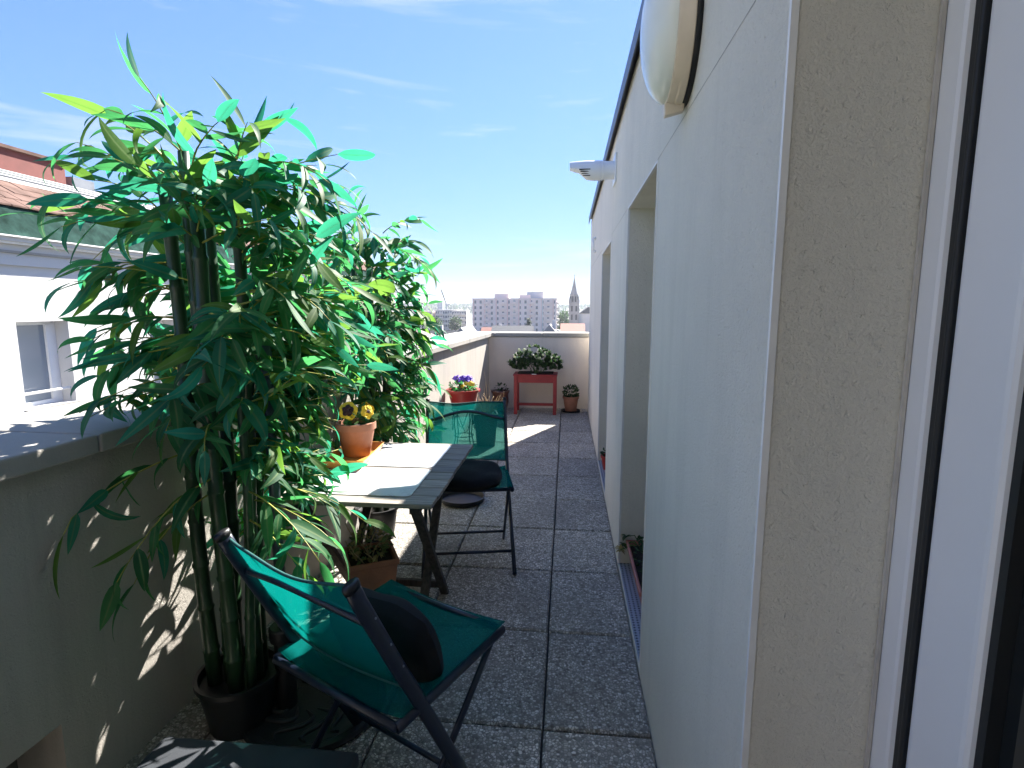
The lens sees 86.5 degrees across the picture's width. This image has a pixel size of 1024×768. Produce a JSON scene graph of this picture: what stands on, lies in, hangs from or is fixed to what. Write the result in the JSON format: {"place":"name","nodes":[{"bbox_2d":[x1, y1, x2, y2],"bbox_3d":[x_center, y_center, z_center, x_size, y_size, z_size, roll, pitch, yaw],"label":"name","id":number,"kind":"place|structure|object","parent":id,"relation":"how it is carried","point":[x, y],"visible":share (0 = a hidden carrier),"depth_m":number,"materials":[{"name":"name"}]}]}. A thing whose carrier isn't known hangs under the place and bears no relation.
{"place":"outdoors","nodes":[
{"label":"outdoors","id":0,"kind":"place"},
{"bbox_2d":[0,143,395,416],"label":"neighbour house","id":1,"kind":"structure","parent":0,"point":[34,365],"depth_m":8.64,"materials":[{"name":"paint"}]},
{"bbox_2d":[16,321,80,411],"bbox_3d":[-7.323,-0.287,8.455,0.350,1.364,0.900,1,8,6],"label":"window","id":2,"kind":"structure","parent":1,"relation":"in","point":[37,344],"depth_m":8.58,"materials":[{"name":"glass"}]},
{"bbox_2d":[150,320,162,382],"bbox_3d":[-7.215,-0.527,10.922,0.072,1.508,0.668,1,8,6],"label":"window","id":3,"kind":"structure","parent":1,"relation":"in","point":[155,377],"depth_m":11.07,"materials":[{"name":"plastic"}]},
{"bbox_2d":[0,0,641,305],"label":"sky","id":4,"kind":"structure","parent":0,"point":[474,115],"materials":[{"name":"blue"}]},
{"bbox_2d":[276,303,435,336],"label":"town house","id":5,"kind":"structure","parent":0,"point":[426,334],"depth_m":16.11,"materials":[{"name":"white tile"}]},
{"bbox_2d":[123,407,656,767],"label":"terrace floor","id":6,"kind":"structure","parent":0,"point":[559,685],"depth_m":2.60,"materials":[{"name":"grey tile"}]},
{"bbox_2d":[0,32,397,741],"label":"bamboo plant","id":7,"kind":"object","parent":6,"relation":"on","point":[204,362],"visible":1,"depth_m":1.70,"materials":[{"name":"green plant"}]},
{"bbox_2d":[0,332,490,767],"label":"parapet wall","id":8,"kind":"structure","parent":6,"relation":"on","point":[79,688],"depth_m":1.69,"materials":[{"name":"concrete"}]},
{"bbox_2d":[136,737,358,767],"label":"storage box","id":9,"kind":"object","parent":6,"relation":"on","point":[171,752],"visible":1,"depth_m":1.47,"materials":[{"name":"grey plastic"}]},
{"bbox_2d":[243,346,378,749],"bbox_3d":[-0.746,0.518,1.976,0.524,1.418,0.524,1,8,6],"label":"parasol base","id":10,"kind":"object","parent":6,"relation":"on","point":[299,713],"visible":0.33,"depth_m":1.94,"materials":[{"name":"black plastic"}]},
{"bbox_2d":[213,527,505,767],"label":"folding chair","id":11,"kind":"object","parent":6,"relation":"on","point":[340,649],"visible":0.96,"depth_m":1.50,"materials":[{"name":"fabric"}]},
{"bbox_2d":[362,587,443,681],"bbox_3d":[-0.374,0.748,1.605,0.400,0.330,0.125,8,29,26],"label":"seat cushion","id":12,"kind":"object","parent":11,"relation":"on","point":[409,628],"visible":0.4,"depth_m":1.49,"materials":[{"name":"black fabric"}]},
{"bbox_2d":[343,521,399,589],"bbox_3d":[-0.665,0.897,2.570,0.232,0.506,0.247,-3,9,-22],"label":"square planter","id":13,"kind":"object","parent":6,"relation":"on","point":[373,566],"visible":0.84,"depth_m":2.50,"materials":[{"name":"ceramic"}]},
{"bbox_2d":[295,185,453,542],"bbox_3d":[-0.851,-0.044,3.361,0.946,2.148,1.176,1,8,6],"label":"bamboo plant","id":14,"kind":"object","parent":6,"relation":"on","point":[398,326],"visible":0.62,"depth_m":3.29,"materials":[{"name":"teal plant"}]},
{"bbox_2d":[281,442,472,596],"bbox_3d":[-0.612,0.764,2.728,0.689,0.717,0.974,1,8,6],"label":"folding table","id":15,"kind":"object","parent":6,"relation":"on","point":[430,490],"visible":0.46,"depth_m":2.56,"materials":[{"name":"grey wood"}]},
{"bbox_2d":[315,468,430,496],"bbox_3d":[-0.650,0.437,2.459,0.493,0.002,0.375,1,8,5],"label":"placemat","id":16,"kind":"object","parent":15,"relation":"on","point":[385,482],"visible":0.66,"depth_m":2.43,"materials":[{"name":"white fabric"}]},
{"bbox_2d":[366,444,450,467],"bbox_3d":[-0.612,0.375,2.896,0.500,0.002,0.430,1,8,6],"label":"placemat","id":17,"kind":"object","parent":15,"relation":"on","point":[410,455],"visible":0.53,"depth_m":2.87,"materials":[{"name":"white fabric"}]},
{"bbox_2d":[323,441,383,468],"bbox_3d":[-0.808,0.364,2.797,0.208,0.046,0.388,0,8,2],"label":"tray","id":18,"kind":"object","parent":17,"relation":"on","point":[376,447],"visible":0.44,"depth_m":2.77,"materials":[{"name":"ceramic"}]},
{"bbox_2d":[335,402,378,457],"bbox_3d":[-0.810,0.226,2.837,0.203,0.291,0.211,7,11,40],"label":"flower pot","id":19,"kind":"object","parent":18,"relation":"on","point":[356,434],"visible":0.98,"depth_m":2.77,"materials":[{"name":"ceramic"}]},
{"bbox_2d":[442,492,484,507],"bbox_3d":[-0.385,0.893,4.245,0.350,0.045,0.350,1,8,6],"label":"plant saucer","id":20,"kind":"object","parent":6,"relation":"on","point":[463,500],"visible":0.77,"depth_m":4.25,"materials":[{"name":"black plastic"}]},
{"bbox_2d":[421,397,516,578],"bbox_3d":[-0.272,0.588,3.337,0.537,0.908,0.756,-1,8,-5],"label":"folding chair","id":21,"kind":"object","parent":6,"relation":"on","point":[481,426],"visible":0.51,"depth_m":3.56,"materials":[{"name":"fabric"}]},
{"bbox_2d":[445,459,501,491],"bbox_3d":[-0.263,0.547,3.250,0.410,0.110,0.400,-3,11,-5],"label":"seat cushion","id":22,"kind":"object","parent":21,"relation":"on","point":[470,475],"visible":0.66,"depth_m":3.11,"materials":[{"name":"black fabric"}]},
{"bbox_2d":[477,372,503,400],"bbox_3d":[-0.276,0.269,5.968,0.456,0.799,0.385,3,8,19],"label":"square planter","id":23,"kind":"object","parent":6,"relation":"on","point":[489,396],"visible":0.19,"depth_m":5.95,"materials":[{"name":"brown plastic"}]},
{"bbox_2d":[491,382,509,407],"bbox_3d":[-0.167,0.188,7.818,0.266,0.443,0.266,1,8,6],"label":"flower pot","id":24,"kind":"object","parent":6,"relation":"on","point":[501,392],"visible":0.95,"depth_m":7.75,"materials":[{"name":"brown ceramic"}]},
{"bbox_2d":[461,331,588,411],"bbox_3d":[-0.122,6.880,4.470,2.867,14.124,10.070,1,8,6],"label":"end wall","id":25,"kind":"structure","parent":6,"relation":"on","point":[571,349],"depth_m":8.10,"materials":[{"name":"paint"}]},
{"bbox_2d":[513,371,557,414],"bbox_3d":[0.340,0.127,7.799,0.618,0.569,0.368,1,8,6],"label":"planter table","id":26,"kind":"object","parent":6,"relation":"on","point":[536,378],"visible":0.94,"depth_m":7.62,"materials":[{"name":"red paint"}]},
{"bbox_2d":[508,343,562,373],"bbox_3d":[0.338,-0.369,7.723,0.830,0.429,0.492,1,8,6],"label":"leafy plant","id":27,"kind":"object","parent":26,"relation":"on","point":[523,362],"visible":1,"depth_m":7.65,"materials":[{"name":"green plant"}]},
{"bbox_2d":[561,408,579,412],"bbox_3d":[0.849,0.386,7.885,0.280,0.030,0.278,1,8,6],"label":"plant saucer","id":28,"kind":"object","parent":6,"relation":"on","point":[576,411],"visible":0.69,"depth_m":7.79,"materials":[{"name":"black plastic"}]},
{"bbox_2d":[562,384,578,410],"bbox_3d":[0.849,0.188,7.861,0.259,0.406,0.273,1,8,6],"label":"flower pot","id":29,"kind":"object","parent":28,"relation":"on","point":[570,402],"visible":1,"depth_m":7.80,"materials":[{"name":"ceramic"}]},
{"bbox_2d":[598,460,604,491],"bbox_3d":[0.904,0.820,4.800,0.227,0.010,1.002,1,8,6],"label":"drain plate","id":30,"kind":"object","parent":6,"relation":"on","point":[602,470],"visible":0.21,"depth_m":4.91,"materials":[{"name":"grey metal"}]},
{"bbox_2d":[600,447,605,469],"bbox_3d":[0.892,0.677,4.999,0.169,0.217,0.160,1,8,6],"label":"flower pot","id":31,"kind":"object","parent":30,"relation":"on","point":[603,455],"visible":0.23,"depth_m":4.98,"materials":[{"name":"red plastic"}]},
{"bbox_2d":[619,563,640,659],"bbox_3d":[0.692,1.116,2.701,0.227,0.010,0.942,1,8,6],"label":"drain plate","id":32,"kind":"object","parent":6,"relation":"on","point":[631,593],"visible":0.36,"depth_m":2.77,"materials":[{"name":"grey metal"}]},
{"bbox_2d":[615,534,643,601],"bbox_3d":[0.684,0.974,2.868,0.244,0.224,0.627,1,8,6],"label":"window box","id":33,"kind":"object","parent":32,"relation":"on","point":[635,549],"visible":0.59,"depth_m":2.98,"materials":[{"name":"brown ceramic"}]},
{"bbox_2d":[429,325,456,335],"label":"town house","id":34,"kind":"structure","parent":0,"point":[446,331],"depth_m":91.88,"materials":[{"name":"stone"}]},
{"bbox_2d":[446,375,479,402],"bbox_3d":[-0.511,0.077,5.696,0.356,0.354,0.357,1,8,6],"label":"flower pot","id":35,"kind":"object","parent":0,"point":[461,393],"visible":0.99,"depth_m":5.60,"materials":[{"name":"red plastic"}]},
{"bbox_2d":[458,325,476,331],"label":"town house","id":36,"kind":"structure","parent":0,"point":[469,328],"depth_m":89.28,"materials":[{"name":"grey"}]},
{"bbox_2d":[481,324,500,331],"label":"town house","id":37,"kind":"structure","parent":0,"point":[485,329],"depth_m":155.70,"materials":[{"name":"beige tile"}]},
{"bbox_2d":[404,305,586,313],"bbox_3d":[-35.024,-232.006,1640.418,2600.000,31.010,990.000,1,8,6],"label":"hills","id":38,"kind":"structure","parent":0,"point":[471,312],"depth_m":1409.42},
{"bbox_2d":[457,314,559,331],"bbox_3d":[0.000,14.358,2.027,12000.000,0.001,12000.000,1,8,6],"label":"ground","id":39,"kind":"structure","parent":0,"point":[471,321],"depth_m":556.99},
{"bbox_2d":[412,311,434,329],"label":"apartment block","id":40,"kind":"structure","parent":39,"relation":"on","point":[430,312],"depth_m":345.50,"materials":[{"name":"grey"}]},
{"bbox_2d":[434,316,442,324],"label":"leafy tree","id":41,"kind":"object","parent":39,"relation":"on","point":[438,319],"visible":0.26,"depth_m":313.84,"materials":[{"name":"green plant"}]},
{"bbox_2d":[437,301,443,309],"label":"apartment block","id":42,"kind":"structure","parent":39,"relation":"on","point":[440,305],"depth_m":826.74,"materials":[{"name":"grey concrete"}]},
{"bbox_2d":[435,310,451,329],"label":"apartment block","id":43,"kind":"structure","parent":39,"relation":"on","point":[445,316],"depth_m":348.47,"materials":[{"name":"grey concrete"}]},
{"bbox_2d":[441,289,450,309],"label":"tower crane","id":44,"kind":"object","parent":39,"relation":"on","point":[447,305],"visible":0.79,"depth_m":452.30,"materials":[{"name":"metal"}]},
{"bbox_2d":[448,315,461,329],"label":"leafy tree","id":45,"kind":"object","parent":39,"relation":"on","point":[454,320],"visible":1,"depth_m":302.16,"materials":[{"name":"green plant"}]},
{"bbox_2d":[452,310,469,330],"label":"apartment block","id":46,"kind":"structure","parent":39,"relation":"on","point":[463,316],"depth_m":332.33,"materials":[{"name":"grey"}]},
{"bbox_2d":[395,302,589,312],"bbox_3d":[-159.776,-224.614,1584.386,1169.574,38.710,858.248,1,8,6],"label":"woods","id":47,"kind":"object","parent":39,"relation":"on","point":[464,306],"visible":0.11,"depth_m":1474.86,"materials":[{"name":"green plant"}]},
{"bbox_2d":[472,292,558,331],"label":"apartment block","id":48,"kind":"structure","parent":39,"relation":"on","point":[538,309],"depth_m":278.88,"materials":[{"name":"grey concrete"}]},
{"bbox_2d":[557,312,569,329],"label":"leafy tree","id":49,"kind":"object","parent":39,"relation":"on","point":[562,317],"visible":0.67,"depth_m":295.65,"materials":[{"name":"green plant"}]},
{"bbox_2d":[558,310,568,322],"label":"leafy tree","id":50,"kind":"object","parent":39,"relation":"on","point":[563,311],"visible":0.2,"depth_m":374.12,"materials":[{"name":"green plant"}]},
{"bbox_2d":[588,0,947,767],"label":"apartment building","id":51,"kind":"structure","parent":39,"relation":"on","point":[754,214],"depth_m":0.93,"materials":[{"name":"paint"}]},
{"bbox_2d":[570,152,616,186],"bbox_3d":[0.557,-1.476,3.765,0.315,0.190,0.190,1,8,6],"label":"wall lamp","id":52,"kind":"object","parent":51,"relation":"attached to","point":[595,170],"visible":1,"depth_m":3.71,"materials":[{"name":"plastic"}]},
{"bbox_2d":[592,237,595,252],"bbox_3d":[0.941,-1.591,6.227,0.042,0.182,0.030,1,8,6],"label":"wall clip","id":53,"kind":"object","parent":51,"relation":"attached to","point":[593,241],"depth_m":6.22,"materials":[{"name":"plastic"}]},
{"bbox_2d":[640,0,703,117],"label":"bulkhead lamp","id":54,"kind":"object","parent":51,"relation":"attached to","point":[670,35],"visible":1,"depth_m":1.39,"materials":[{"name":"white plastic"}]},
{"bbox_2d":[863,0,1023,767],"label":"sliding door","id":55,"kind":"structure","parent":51,"relation":"attached to","point":[948,692],"depth_m":0.73,"materials":[{"name":"plastic"}]},
{"bbox_2d":[491,325,533,331],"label":"town house","id":56,"kind":"structure","parent":0,"point":[512,328],"depth_m":120.53,"materials":[{"name":"stone"}]},
{"bbox_2d":[526,318,531,325],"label":"conifer tree","id":57,"kind":"object","parent":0,"point":[529,322],"visible":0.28,"depth_m":198.94,"materials":[{"name":"green plant"}]},
{"bbox_2d":[543,320,557,331],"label":"town house","id":58,"kind":"structure","parent":0,"point":[551,327],"depth_m":117.08,"materials":[{"name":"grey"}]},
{"bbox_2d":[560,323,584,331],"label":"town house","id":59,"kind":"structure","parent":0,"point":[572,327],"depth_m":119.66,"materials":[{"name":"beige tile"}]},
{"bbox_2d":[568,274,589,331],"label":"church","id":60,"kind":"structure","parent":0,"point":[577,316],"depth_m":322.50,"materials":[{"name":"stone"}]}
]}

